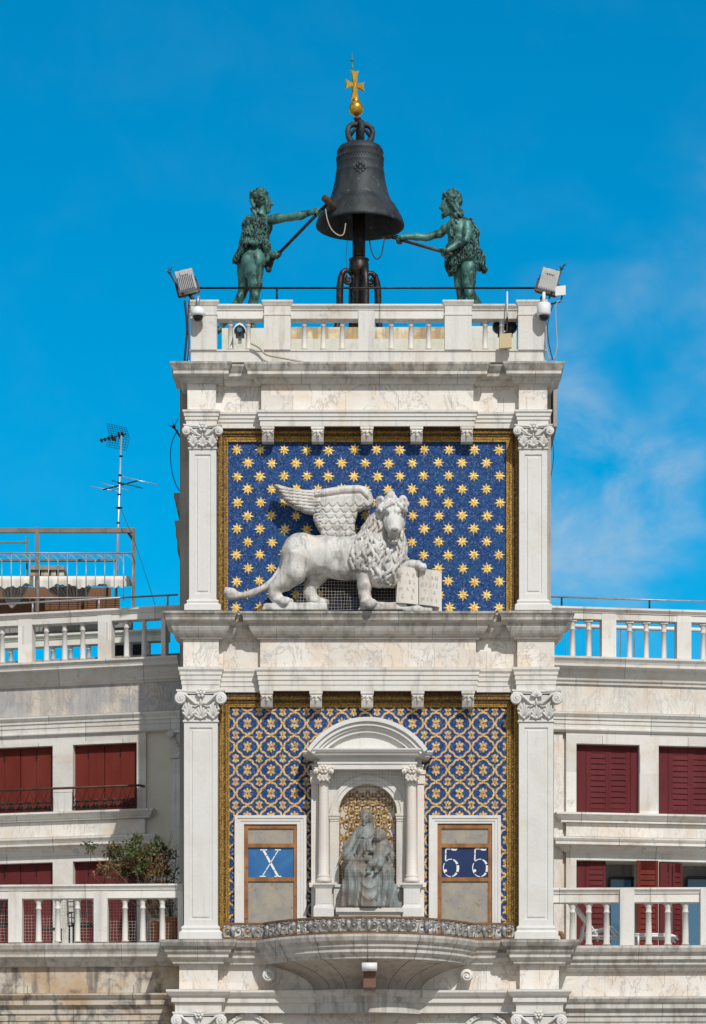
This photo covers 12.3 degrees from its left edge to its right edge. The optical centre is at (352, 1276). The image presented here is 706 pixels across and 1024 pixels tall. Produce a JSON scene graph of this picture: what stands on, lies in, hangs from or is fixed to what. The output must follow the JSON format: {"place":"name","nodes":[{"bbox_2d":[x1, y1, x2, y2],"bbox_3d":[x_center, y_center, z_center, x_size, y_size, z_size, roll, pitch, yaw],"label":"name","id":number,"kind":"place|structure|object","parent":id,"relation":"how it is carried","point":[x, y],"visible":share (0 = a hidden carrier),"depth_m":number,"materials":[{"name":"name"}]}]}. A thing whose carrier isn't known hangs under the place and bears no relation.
{"place":"outdoors","nodes":[
{"label":"outdoors","id":0,"kind":"place"},
{"bbox_2d":[0,900,7,942],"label":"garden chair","id":1,"kind":"object","parent":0,"point":[4,925],"visible":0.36,"depth_m":59.19,"materials":[{"name":"black metal"}]},
{"bbox_2d":[30,566,66,575],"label":"chimney","id":2,"kind":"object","parent":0,"point":[57,571],"depth_m":67.45,"materials":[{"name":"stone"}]},
{"bbox_2d":[66,900,93,942],"bbox_3d":[-4.870,-6.382,59.017,0.535,1.027,0.610,0,0,-15],"label":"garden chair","id":3,"kind":"object","parent":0,"point":[87,924],"visible":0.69,"depth_m":59.16,"materials":[{"name":"black metal"}]},
{"bbox_2d":[0,653,179,1023],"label":"stone palace","id":4,"kind":"structure","parent":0,"point":[88,721],"depth_m":61.12,"materials":[{"name":"stone"}]},
{"bbox_2d":[0,747,52,813],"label":"window","id":5,"kind":"structure","parent":4,"relation":"in","point":[20,768],"depth_m":61.73,"materials":[{"name":"wood"}]},
{"bbox_2d":[0,863,52,942],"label":"window","id":6,"kind":"structure","parent":4,"relation":"in","point":[41,873],"depth_m":61.71,"materials":[{"name":"wood"}]},
{"bbox_2d":[41,928,61,942],"bbox_3d":[-5.444,-6.069,58.940,0.400,0.400,0.340,0,0,0],"label":"garden table","id":7,"kind":"object","parent":4,"relation":"on","point":[48,929],"visible":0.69,"depth_m":59.07,"materials":[{"name":"black metal"}]},
{"bbox_2d":[0,587,110,613],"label":"terrace wall","id":8,"kind":"structure","parent":4,"relation":"on","point":[18,608],"depth_m":66.00,"materials":[{"name":"brown brick"}]},
{"bbox_2d":[0,552,132,600],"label":"terrace fence","id":9,"kind":"object","parent":4,"relation":"on","point":[67,560],"visible":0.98,"depth_m":64.09,"materials":[{"name":"metal"}]},
{"bbox_2d":[121,509,154,603],"bbox_3d":[-4.211,-14.111,64.200,0.674,1.890,0.012,0,0,0],"label":"cable","id":10,"kind":"object","parent":9,"relation":"attached to","point":[139,555],"visible":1,"depth_m":64.20,"materials":[{"name":"black plastic"}]},
{"bbox_2d":[0,784,144,812],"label":"window railing","id":11,"kind":"object","parent":4,"relation":"on","point":[63,801],"depth_m":61.26,"materials":[{"name":"metal"}]},
{"bbox_2d":[5,622,170,660],"bbox_3d":[-5.894,-12.417,64.816,5.006,1.010,1.370,0,0,14],"label":"balustrade","id":12,"kind":"object","parent":4,"relation":"on","point":[74,635],"visible":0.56,"depth_m":64.17,"materials":[{"name":"stone"}]},
{"bbox_2d":[44,598,80,611],"bbox_3d":[-5.705,-13.220,64.560,0.766,0.391,0.520,0,0,0],"label":"wicker sofa","id":13,"kind":"object","parent":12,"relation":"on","point":[62,606],"visible":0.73,"depth_m":64.74,"materials":[{"name":"brown wicker"}]},
{"bbox_2d":[0,527,134,611],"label":"pergola","id":14,"kind":"object","parent":12,"relation":"on","point":[36,531],"visible":0.81,"depth_m":64.40,"materials":[{"name":"metal"}]},
{"bbox_2d":[0,576,131,588],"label":"awning","id":15,"kind":"object","parent":14,"relation":"attached to","point":[58,581],"visible":0.92,"depth_m":64.85,"materials":[{"name":"beige fabric"}]},
{"bbox_2d":[0,586,27,607],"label":"curtain","id":16,"kind":"object","parent":15,"relation":"hanging from","point":[6,592],"visible":0.78,"depth_m":65.19,"materials":[{"name":"beige fabric"}]},
{"bbox_2d":[47,586,74,596],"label":"curtain","id":17,"kind":"object","parent":15,"relation":"hanging from","point":[58,591],"visible":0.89,"depth_m":65.19,"materials":[{"name":"beige fabric"}]},
{"bbox_2d":[63,586,90,604],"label":"curtain","id":18,"kind":"object","parent":15,"relation":"hanging from","point":[81,591],"visible":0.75,"depth_m":65.19,"materials":[{"name":"beige fabric"}]},
{"bbox_2d":[84,599,119,609],"bbox_3d":[-4.935,-13.210,64.560,0.751,0.372,0.520,0,0,0],"label":"wicker sofa","id":19,"kind":"object","parent":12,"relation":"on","point":[105,604],"visible":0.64,"depth_m":64.73,"materials":[{"name":"brown wicker"}]},
{"bbox_2d":[90,423,156,596],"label":"aerial mast","id":20,"kind":"object","parent":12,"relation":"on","point":[114,438],"visible":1,"depth_m":65.18,"materials":[{"name":"silver metal"}]},
{"bbox_2d":[0,605,179,663],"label":"balustrade","id":21,"kind":"object","parent":4,"relation":"on","point":[27,624],"visible":0.98,"depth_m":61.26,"materials":[{"name":"stone"}]},
{"bbox_2d":[0,594,177,611],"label":"handrail","id":22,"kind":"object","parent":21,"relation":"on","point":[99,599],"visible":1,"depth_m":61.29,"materials":[{"name":"grey metal"}]},
{"bbox_2d":[0,884,183,942],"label":"balustrade","id":23,"kind":"object","parent":4,"relation":"on","point":[100,895],"visible":0.96,"depth_m":58.31,"materials":[{"name":"stone"}]},
{"bbox_2d":[0,899,177,940],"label":"bird net","id":24,"kind":"object","parent":23,"relation":"attached to","point":[113,901],"visible":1,"depth_m":58.62,"materials":[{"name":"black plastic"}]},
{"bbox_2d":[73,743,136,810],"bbox_3d":[-4.634,-9.366,61.304,1.299,1.290,0.188,0,0,14],"label":"window","id":25,"kind":"structure","parent":4,"relation":"in","point":[113,764],"depth_m":61.35,"materials":[{"name":"wood"}]},
{"bbox_2d":[73,861,136,942],"bbox_3d":[-4.634,-6.969,61.304,1.299,1.704,0.188,0,0,14],"label":"window","id":26,"kind":"structure","parent":4,"relation":"in","point":[82,871],"depth_m":61.34,"materials":[{"name":"wood"}]},
{"bbox_2d":[149,921,159,941],"bbox_3d":[-3.565,-6.234,59.150,0.248,0.372,0.248,0,0,0],"label":"flower pot","id":27,"kind":"object","parent":4,"relation":"on","point":[153,924],"visible":0.76,"depth_m":59.06,"materials":[{"name":"ceramic"}]},
{"bbox_2d":[80,827,179,917],"bbox_3d":[-3.973,-7.342,59.033,1.983,1.724,1.470,0,0,0],"label":"shrub","id":28,"kind":"object","parent":27,"relation":"in","point":[139,862],"visible":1,"depth_m":59.02,"materials":[{"name":"green plant"}]},
{"bbox_2d":[165,916,177,938],"bbox_3d":[-3.276,-6.259,59.050,0.346,0.443,0.346,0,0,0],"label":"flower pot","id":29,"kind":"object","parent":4,"relation":"on","point":[172,931],"visible":0.44,"depth_m":58.92,"materials":[{"name":"ceramic"}]},
{"bbox_2d":[155,867,179,915],"bbox_3d":[-3.321,-6.927,59.054,0.500,0.971,0.518,0,0,0],"label":"shrub","id":30,"kind":"object","parent":29,"relation":"in","point":[169,910],"visible":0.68,"depth_m":59.03,"materials":[{"name":"green plant"}]},
{"bbox_2d":[0,0,705,660],"label":"sky","id":31,"kind":"structure","parent":0,"point":[136,136],"materials":[{"name":"blue"}]},
{"label":"ground","id":32,"kind":"structure","parent":0,"visible":0},
{"bbox_2d":[159,326,579,1023],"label":"clock tower","id":33,"kind":"structure","parent":32,"relation":"on","point":[449,708],"depth_m":57.77,"materials":[{"name":"stone"}]},
{"bbox_2d":[167,417,179,437],"bbox_3d":[-3.217,-15.264,58.880,0.252,0.400,0.161,0,0,21],"label":"lightning rod","id":34,"kind":"object","parent":33,"relation":"attached to","point":[173,426],"visible":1,"depth_m":58.88,"materials":[{"name":"brown metal"}]},
{"bbox_2d":[170,430,179,490],"bbox_3d":[-3.178,-14.650,58.900,0.223,1.157,0.018,0,0,0],"label":"cable","id":35,"kind":"object","parent":33,"relation":"attached to","point":[170,460],"visible":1,"depth_m":58.89,"materials":[{"name":"black plastic"}]},
{"bbox_2d":[183,300,187,360],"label":"cable","id":36,"kind":"object","parent":33,"relation":"attached to","point":[186,337],"visible":1,"depth_m":57.70,"materials":[{"name":"black plastic"}]},
{"bbox_2d":[235,815,305,937],"bbox_3d":[-1.458,-7.060,57.942,1.267,2.196,0.114,0,0,0],"label":"time window","id":37,"kind":"structure","parent":33,"relation":"in","point":[270,850],"depth_m":57.96,"materials":[{"name":"stone"}]},
{"bbox_2d":[218,186,323,333],"bbox_3d":[-1.523,-18.556,59.940,2.060,2.835,0.598,0,0,9],"label":"bronze statue","id":38,"kind":"object","parent":33,"relation":"on","point":[254,255],"visible":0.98,"depth_m":59.81,"materials":[{"name":"green metal"}]},
{"bbox_2d":[265,194,336,268],"bbox_3d":[-0.945,-19.026,59.768,1.374,1.166,0.403,0,0,30],"label":"hammer","id":39,"kind":"object","parent":38,"relation":"attached to","point":[328,202],"visible":1,"depth_m":59.62,"materials":[{"name":"metal"}]},
{"bbox_2d":[325,209,345,235],"bbox_3d":[-0.316,-19.138,59.450,0.384,0.498,0.022,0,0,0],"label":"cable","id":40,"kind":"object","parent":39,"relation":"hanging from","point":[331,228],"visible":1,"depth_m":59.44,"materials":[{"name":"beige plastic"}]},
{"bbox_2d":[251,342,302,361],"bbox_3d":[-1.343,-16.280,57.700,0.927,0.358,0.036,0,0,0],"label":"cable","id":41,"kind":"object","parent":33,"relation":"hanging from","point":[264,353],"visible":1,"depth_m":57.69,"materials":[{"name":"beige plastic"}]},
{"bbox_2d":[224,484,432,611],"bbox_3d":[-0.407,-12.790,57.638,3.635,2.296,1.000,0,0,10],"label":"winged lion statue","id":42,"kind":"object","parent":33,"relation":"on","point":[371,553],"visible":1,"depth_m":57.38,"materials":[{"name":"stone"}]},
{"bbox_2d":[294,578,395,609],"bbox_3d":[-0.130,-12.050,57.691,1.814,0.621,0.023,0,0,0],"label":"bird net","id":43,"kind":"object","parent":42,"relation":"attached to","point":[345,591],"visible":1,"depth_m":57.69,"materials":[{"name":"black plastic"}]},
{"bbox_2d":[334,213,382,326],"bbox_3d":[0.108,-18.989,60.200,0.802,3.538,0.798,0,0,25],"label":"bell post","id":44,"kind":"object","parent":33,"relation":"on","point":[359,272],"visible":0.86,"depth_m":60.09,"materials":[{"name":"metal"}]},
{"bbox_2d":[346,240,350,323],"bbox_3d":[-0.085,-18.164,59.800,0.093,1.543,0.014,0,0,0],"label":"cable","id":45,"kind":"object","parent":44,"relation":"hanging from","point":[346,271],"visible":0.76,"depth_m":59.80,"materials":[{"name":"black plastic"}]},
{"bbox_2d":[316,119,403,240],"bbox_3d":[0.131,-20.260,60.200,1.630,1.944,1.630,0,0,0],"label":"bell","id":46,"kind":"object","parent":44,"relation":"hanging from","point":[360,186],"visible":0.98,"depth_m":59.84,"materials":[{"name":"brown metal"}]},
{"bbox_2d":[345,57,363,121],"bbox_3d":[0.027,-21.846,60.200,0.364,1.327,0.278,0,0,0],"label":"finial","id":47,"kind":"object","parent":46,"relation":"on","point":[356,108],"visible":1,"depth_m":60.16,"materials":[{"name":"gold metal"}]},
{"bbox_2d":[369,238,384,259],"bbox_3d":[0.435,-18.794,59.900,0.300,0.385,0.026,0,0,0],"label":"cable","id":48,"kind":"object","parent":44,"relation":"hanging from","point":[381,251],"visible":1,"depth_m":59.89,"materials":[{"name":"black plastic"}]},
{"bbox_2d":[187,300,546,363],"bbox_3d":[0.264,-16.682,60.760,6.368,1.075,6.080,0,0,0],"label":"balustrade","id":49,"kind":"object","parent":33,"relation":"on","point":[457,318],"visible":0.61,"depth_m":57.80,"materials":[{"name":"stone"}]},
{"bbox_2d":[174,268,200,299],"bbox_3d":[-2.932,-17.517,57.940,0.473,0.668,0.260,0,0,0],"label":"floodlight","id":50,"kind":"object","parent":49,"relation":"on","point":[185,279],"visible":1,"depth_m":57.85,"materials":[{"name":"metal"}]},
{"bbox_2d":[163,262,185,297],"bbox_3d":[-3.153,-17.624,57.907,0.412,0.639,0.168,0,0,0],"label":"lightning rod","id":51,"kind":"object","parent":50,"relation":"attached to","point":[170,274],"visible":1,"depth_m":57.91,"materials":[{"name":"brown metal"}]},
{"bbox_2d":[187,298,189,360],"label":"cable","id":52,"kind":"object","parent":49,"relation":"attached to","point":[188,329],"visible":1,"depth_m":57.69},
{"bbox_2d":[191,296,204,321],"bbox_3d":[-2.724,-17.053,57.631,0.258,0.514,0.357,0,0,0],"label":"dome camera","id":53,"kind":"object","parent":49,"relation":"attached to","point":[197,312],"visible":1,"depth_m":57.51,"materials":[{"name":"white plastic"}]},
{"bbox_2d":[234,323,245,343],"bbox_3d":[-1.996,-16.641,57.810,0.199,0.300,0.340,0,0,0],"label":"box camera","id":54,"kind":"object","parent":49,"relation":"attached to","point":[239,330],"visible":1,"depth_m":57.70,"materials":[{"name":"white plastic"}]},
{"bbox_2d":[197,287,534,299],"bbox_3d":[0.261,-17.408,58.000,6.139,0.242,0.040,0,0,0],"label":"safety rail","id":55,"kind":"object","parent":49,"relation":"on","point":[277,288],"visible":1,"depth_m":57.98,"materials":[{"name":"metal"}]},
{"bbox_2d":[492,292,516,349],"bbox_3d":[2.692,-16.842,57.920,0.439,1.023,0.640,0,0,0],"label":"antenna cluster","id":56,"kind":"object","parent":49,"relation":"attached to","point":[505,338],"visible":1,"depth_m":57.70,"materials":[{"name":"white plastic"}]},
{"bbox_2d":[537,291,550,320],"bbox_3d":[3.354,-17.090,57.615,0.243,0.571,0.311,0,0,0],"label":"dome camera","id":57,"kind":"object","parent":49,"relation":"attached to","point":[543,310],"visible":1,"depth_m":57.50,"materials":[{"name":"white plastic"}]},
{"bbox_2d":[545,321,549,360],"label":"cable","id":58,"kind":"object","parent":57,"relation":"hanging from","point":[546,340],"visible":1,"depth_m":57.69,"materials":[{"name":"beige plastic"}]},
{"bbox_2d":[534,267,559,299],"bbox_3d":[3.440,-17.524,57.940,0.479,0.682,0.260,0,0,0],"label":"floodlight","id":59,"kind":"object","parent":49,"relation":"on","point":[547,281],"visible":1,"depth_m":57.85,"materials":[{"name":"metal"}]},
{"bbox_2d":[551,285,565,304],"bbox_3d":[3.625,-17.348,57.888,0.262,0.334,0.056,0,0,0],"label":"panel antenna","id":60,"kind":"object","parent":59,"relation":"attached to","point":[560,291],"visible":1,"depth_m":57.86,"materials":[{"name":"white plastic"}]},
{"bbox_2d":[551,300,560,358],"bbox_3d":[3.579,-16.706,57.780,0.179,1.047,0.020,0,0,0],"label":"cable","id":61,"kind":"object","parent":60,"relation":"hanging from","point":[556,328],"visible":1,"depth_m":57.77,"materials":[{"name":"beige plastic"}]},
{"bbox_2d":[548,261,568,298],"bbox_3d":[3.643,-17.633,57.911,0.389,0.686,0.146,0,0,0],"label":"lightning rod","id":62,"kind":"object","parent":59,"relation":"attached to","point":[561,269],"visible":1,"depth_m":57.91,"materials":[{"name":"green metal"}]},
{"bbox_2d":[547,302,553,359],"bbox_3d":[3.484,-16.669,57.740,0.130,1.018,0.020,0,0,0],"label":"cable","id":63,"kind":"object","parent":49,"relation":"attached to","point":[547,333],"visible":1,"depth_m":57.73,"materials":[{"name":"black plastic"}]},
{"bbox_2d":[319,769,416,906],"bbox_3d":[0.260,-7.670,57.110,1.705,2.408,0.301,0,0,0],"label":"bird net","id":64,"kind":"object","parent":33,"relation":"hanging from","point":[393,874],"visible":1,"depth_m":57.17,"materials":[{"name":"black plastic"}]},
{"bbox_2d":[222,916,514,939],"bbox_3d":[0.272,-6.066,57.030,5.140,0.315,1.189,0,0,0],"label":"balcony railing","id":65,"kind":"object","parent":33,"relation":"on","point":[266,927],"visible":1,"depth_m":56.89,"materials":[{"name":"silver metal"}]},
{"bbox_2d":[362,962,376,989],"bbox_3d":[0.284,-5.217,56.837,0.263,0.420,0.725,0,0,0],"label":"balcony lamp","id":66,"kind":"object","parent":33,"relation":"attached to","point":[369,969],"visible":1,"depth_m":56.64,"materials":[{"name":"white plastic"}]},
{"bbox_2d":[338,809,401,907],"bbox_3d":[0.296,-7.342,57.453,1.119,1.779,0.796,0,0,0],"label":"seated statue","id":67,"kind":"object","parent":33,"relation":"on","point":[374,891],"visible":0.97,"depth_m":57.17,"materials":[{"name":"grey stone"}]},
{"bbox_2d":[365,829,390,874],"bbox_3d":[0.427,-7.423,57.214,0.313,0.830,0.491,0,0,42],"label":"child statue","id":68,"kind":"object","parent":67,"relation":"on","point":[377,862],"visible":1,"depth_m":57.18,"materials":[{"name":"grey stone"}]},
{"bbox_2d":[396,566,441,610],"bbox_3d":[1.153,-12.055,57.456,0.809,0.786,0.228,0,0,0],"label":"open book","id":69,"kind":"object","parent":33,"relation":"on","point":[414,586],"visible":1,"depth_m":57.36,"materials":[{"name":"stone"}]},
{"bbox_2d":[394,188,489,325],"bbox_3d":[1.651,-18.617,59.922,1.808,2.636,0.766,0,0,0],"label":"bronze statue","id":70,"kind":"object","parent":33,"relation":"on","point":[464,263],"visible":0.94,"depth_m":59.83,"materials":[{"name":"green metal"}]},
{"bbox_2d":[382,232,452,255],"bbox_3d":[1.134,-18.912,59.944,1.534,0.686,0.257,0,0,36],"label":"hammer","id":71,"kind":"object","parent":70,"relation":"attached to","point":[387,236],"visible":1,"depth_m":59.98,"materials":[{"name":"metal"}]},
{"bbox_2d":[429,815,500,937],"bbox_3d":[1.977,-7.060,57.942,1.271,2.196,0.114,0,0,0],"label":"time window","id":72,"kind":"structure","parent":33,"relation":"in","point":[465,850],"depth_m":57.96,"materials":[{"name":"stone"}]},
{"bbox_2d":[551,436,553,474],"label":"cable","id":73,"kind":"object","parent":33,"relation":"attached to","point":[553,454],"visible":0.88,"depth_m":58.54,"materials":[{"name":"black plastic"}]},
{"bbox_2d":[558,931,564,938],"bbox_3d":[3.702,-6.026,58.100,0.137,0.228,0.090,0,0,0],"label":"pipe","id":74,"kind":"object","parent":33,"relation":"on","point":[561,934],"visible":0.71,"depth_m":58.06,"materials":[{"name":"brown"}]},
{"bbox_2d":[553,655,705,1023],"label":"stone palace","id":75,"kind":"structure","parent":32,"relation":"on","point":[629,771],"depth_m":60.63,"materials":[{"name":"white stone"}]},
{"bbox_2d":[575,905,618,944],"bbox_3d":[4.371,-6.324,58.800,0.820,0.681,0.538,0,0,0],"label":"deck chair","id":76,"kind":"object","parent":75,"relation":"on","point":[582,917],"visible":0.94,"depth_m":58.55,"materials":[{"name":"white paint"}]},
{"bbox_2d":[576,743,639,812],"bbox_3d":[4.720,-9.242,60.751,1.237,1.310,0.198,0,0,-9],"label":"window","id":77,"kind":"structure","parent":75,"relation":"in","point":[607,775],"depth_m":60.79,"materials":[{"name":"wood"}]},
{"bbox_2d":[576,860,657,945],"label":"window","id":78,"kind":"structure","parent":75,"relation":"in","point":[589,873],"depth_m":60.71,"materials":[{"name":"wood"}]},
{"bbox_2d":[552,606,705,659],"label":"balustrade","id":79,"kind":"object","parent":75,"relation":"on","point":[609,618],"visible":0.94,"depth_m":60.70,"materials":[{"name":"stone"}]},
{"bbox_2d":[551,596,705,608],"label":"handrail","id":80,"kind":"object","parent":79,"relation":"on","point":[562,597],"visible":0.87,"depth_m":60.73,"materials":[{"name":"metal"}]},
{"bbox_2d":[553,887,705,945],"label":"balustrade","id":81,"kind":"object","parent":75,"relation":"on","point":[626,899],"visible":0.95,"depth_m":58.16,"materials":[{"name":"stone"}]},
{"bbox_2d":[565,624,705,657],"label":"handrail","id":82,"kind":"object","parent":75,"relation":"on","point":[624,627],"visible":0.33,"depth_m":63.39,"materials":[{"name":"white stone"}]},
{"bbox_2d":[634,933,678,944],"bbox_3d":[5.432,-6.031,58.800,0.787,0.230,0.538,0,0,0],"label":"deck chair","id":83,"kind":"object","parent":75,"relation":"on","point":[642,936],"visible":0.69,"depth_m":58.53,"materials":[{"name":"white paint"}]},
{"bbox_2d":[658,745,705,814],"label":"window","id":84,"kind":"structure","parent":75,"relation":"in","point":[681,769],"depth_m":61.00,"materials":[{"name":"wood"}]},
{"bbox_2d":[658,861,705,944],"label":"window","id":85,"kind":"structure","parent":75,"relation":"in","point":[669,873],"depth_m":60.86,"materials":[{"name":"wood"}]}
]}

